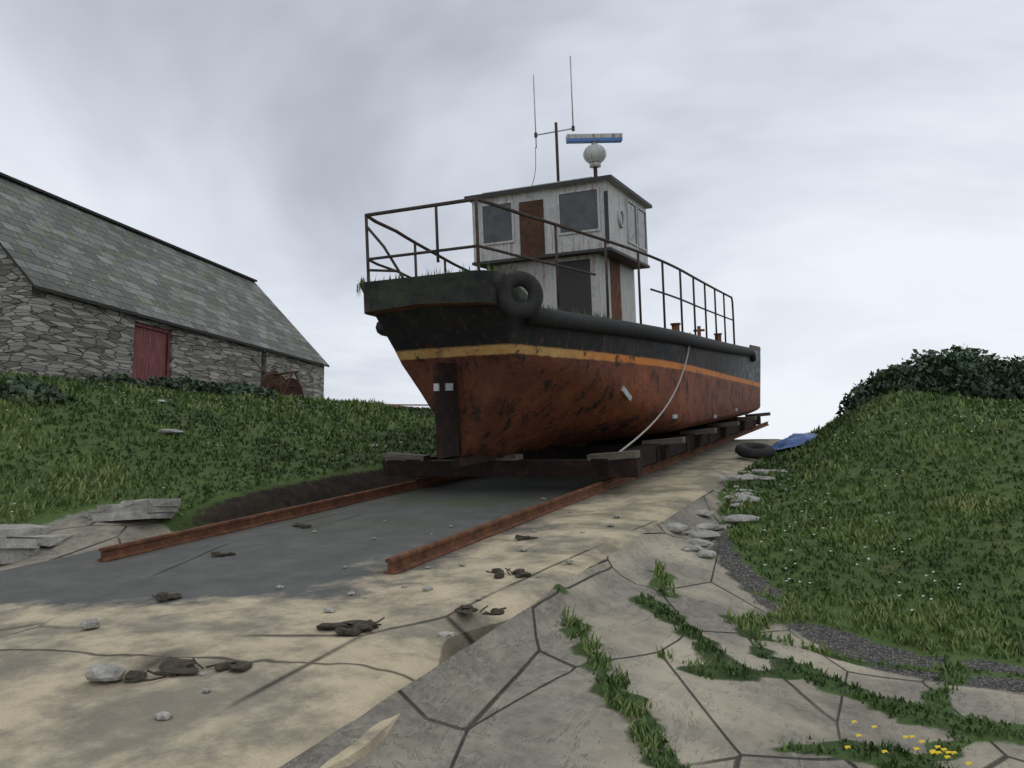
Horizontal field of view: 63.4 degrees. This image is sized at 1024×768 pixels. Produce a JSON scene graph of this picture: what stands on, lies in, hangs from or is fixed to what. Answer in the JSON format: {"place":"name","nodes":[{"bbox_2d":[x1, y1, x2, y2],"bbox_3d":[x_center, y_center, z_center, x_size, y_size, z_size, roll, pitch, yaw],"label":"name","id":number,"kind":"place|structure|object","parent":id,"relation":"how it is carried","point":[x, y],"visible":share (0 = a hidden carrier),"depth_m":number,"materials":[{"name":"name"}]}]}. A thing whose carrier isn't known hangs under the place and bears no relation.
{"place":"outdoors","nodes":[
{"label":"outdoors","id":0,"kind":"place"},
{"bbox_2d":[387,404,428,406],"bbox_3d":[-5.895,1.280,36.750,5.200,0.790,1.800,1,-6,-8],"label":"sea","id":1,"kind":"structure","parent":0,"point":[407,405],"depth_m":36.94,"materials":[{"name":"grey liquid"}]},
{"bbox_2d":[0,378,1023,767],"bbox_3d":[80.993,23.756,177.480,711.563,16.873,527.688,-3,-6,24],"label":"ground","id":2,"kind":"structure","parent":0,"point":[520,690],"depth_m":6.14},
{"bbox_2d":[0,172,328,397],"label":"boathouse","id":3,"kind":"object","parent":2,"relation":"on","point":[84,291],"visible":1,"depth_m":22.05,"materials":[{"name":"stone"}]},
{"bbox_2d":[250,359,303,396],"bbox_3d":[-7.250,-0.080,25.585,2.227,1.552,1.034,-5,-8,42],"label":"winch","id":4,"kind":"object","parent":2,"relation":"on","point":[275,379],"visible":0.62,"depth_m":25.20,"materials":[{"name":"orange metal"}]},
{"bbox_2d":[0,439,781,767],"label":"slipway","id":5,"kind":"structure","parent":2,"relation":"on","point":[302,683],"depth_m":5.90,"materials":[{"name":"concrete"}]},
{"bbox_2d":[97,476,464,561],"bbox_3d":[1.105,1.610,19.598,0.130,0.130,25.080,-3,-1,24],"label":"rail","id":6,"kind":"object","parent":5,"relation":"on","point":[127,549],"visible":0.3,"depth_m":10.04,"materials":[{"name":"orange metal"}]},
{"bbox_2d":[124,522,538,682],"bbox_3d":[-1.452,1.635,7.175,3.273,0.505,5.525,0,-6,4],"label":"dried seaweed","id":7,"kind":"object","parent":5,"relation":"on","point":[170,666],"visible":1,"depth_m":5.31,"materials":[{"name":"brown plant"}]},
{"bbox_2d":[0,400,787,719],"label":"loose stones","id":8,"kind":"object","parent":5,"relation":"on","point":[20,542],"visible":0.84,"depth_m":9.27,"materials":[{"name":"grey stone"}]},
{"bbox_2d":[383,421,768,574],"bbox_3d":[4.061,1.478,18.376,0.130,0.130,24.880,-3,-1,24],"label":"rail","id":9,"kind":"object","parent":5,"relation":"on","point":[408,560],"visible":0.81,"depth_m":9.36,"materials":[{"name":"orange metal"}]},
{"bbox_2d":[383,412,770,478],"bbox_3d":[3.031,1.247,20.012,4.350,0.449,15.600,-3,-1,24],"label":"cradle","id":10,"kind":"object","parent":9,"relation":"on","point":[567,461],"depth_m":13.62,"materials":[{"name":"brown wood"}]},
{"bbox_2d":[360,270,760,457],"bbox_3d":[2.668,-0.152,19.345,4.040,2.610,18.784,-3,-1,24],"label":"boat hull","id":11,"kind":"object","parent":10,"relation":"on","point":[524,387],"visible":0.88,"depth_m":12.19,"materials":[{"name":"brown metal"}]},
{"bbox_2d":[433,359,495,466],"bbox_3d":[-0.703,0.360,11.911,0.702,1.600,1.670,-3,-1,24],"label":"rudder","id":12,"kind":"object","parent":11,"relation":"attached to","point":[447,423],"visible":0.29,"depth_m":11.38,"materials":[{"name":"brown metal"}]},
{"bbox_2d":[357,264,617,319],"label":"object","id":13,"kind":"object","parent":11,"relation":"on","point":[399,275],"visible":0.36,"depth_m":11.18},
{"bbox_2d":[364,197,734,343],"bbox_3d":[1.523,-1.625,16.951,3.772,1.532,13.278,-3,-1,24],"label":"railing","id":14,"kind":"object","parent":11,"relation":"attached to","point":[477,246],"visible":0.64,"depth_m":12.12,"materials":[{"name":"brown metal"}]},
{"bbox_2d":[464,174,651,322],"bbox_3d":[1.011,-2.206,15.862,2.808,2.661,2.728,-3,-1,24],"label":"wheelhouse","id":15,"kind":"object","parent":11,"relation":"on","point":[610,207],"visible":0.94,"depth_m":14.76,"materials":[{"name":"white wood"}]},
{"bbox_2d":[532,56,622,184],"bbox_3d":[0.947,-4.854,15.172,2.228,2.689,0.880,-7,-9,49],"label":"mast equipment","id":16,"kind":"object","parent":15,"relation":"on","point":[594,154],"visible":0.92,"depth_m":14.50,"materials":[{"name":"white metal"}]},
{"bbox_2d":[375,271,755,361],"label":"boat fenders","id":17,"kind":"object","parent":11,"relation":"attached to","point":[531,310],"visible":0.68,"depth_m":12.13,"materials":[{"name":"black rubber"}]},
{"bbox_2d":[433,263,760,418],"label":"boat fittings","id":18,"kind":"object","parent":11,"relation":"attached to","point":[624,390],"visible":0.3,"depth_m":14.87,"materials":[{"name":"metal"}]},
{"bbox_2d":[619,332,690,451],"bbox_3d":[2.604,0.002,14.337,0.130,2.440,4.278,-3,-6,27],"label":"mooring rope","id":19,"kind":"object","parent":11,"relation":"hanging from","point":[643,432],"visible":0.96,"depth_m":14.07,"materials":[{"name":"grey fabric"}]},
{"bbox_2d":[0,369,1023,767],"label":"grass tufts","id":20,"kind":"object","parent":2,"relation":"on","point":[370,409],"visible":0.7,"depth_m":10.89,"materials":[{"name":"green plant"}]},
{"bbox_2d":[0,343,1023,423],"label":"bushes","id":21,"kind":"object","parent":2,"relation":"on","point":[971,371],"visible":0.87,"depth_m":17.18,"materials":[{"name":"green plant"}]},
{"bbox_2d":[735,442,774,458],"bbox_3d":[4.901,1.345,16.720,0.784,0.355,0.764,-3,-6,24],"label":"old tyre","id":22,"kind":"object","parent":2,"relation":"on","point":[751,450],"visible":0.95,"depth_m":16.48,"materials":[{"name":"rubber"}]},
{"bbox_2d":[771,433,816,449],"bbox_3d":[6.298,1.200,18.184,1.541,0.275,1.100,-10,-6,-2],"label":"tarpaulin","id":23,"kind":"object","parent":2,"relation":"on","point":[794,439],"visible":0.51,"depth_m":17.87,"materials":[{"name":"blue plastic"}]},
{"bbox_2d":[0,0,1023,438],"label":"sky","id":24,"kind":"structure","parent":0,"point":[849,173],"materials":[{"name":"grey"}]}
]}

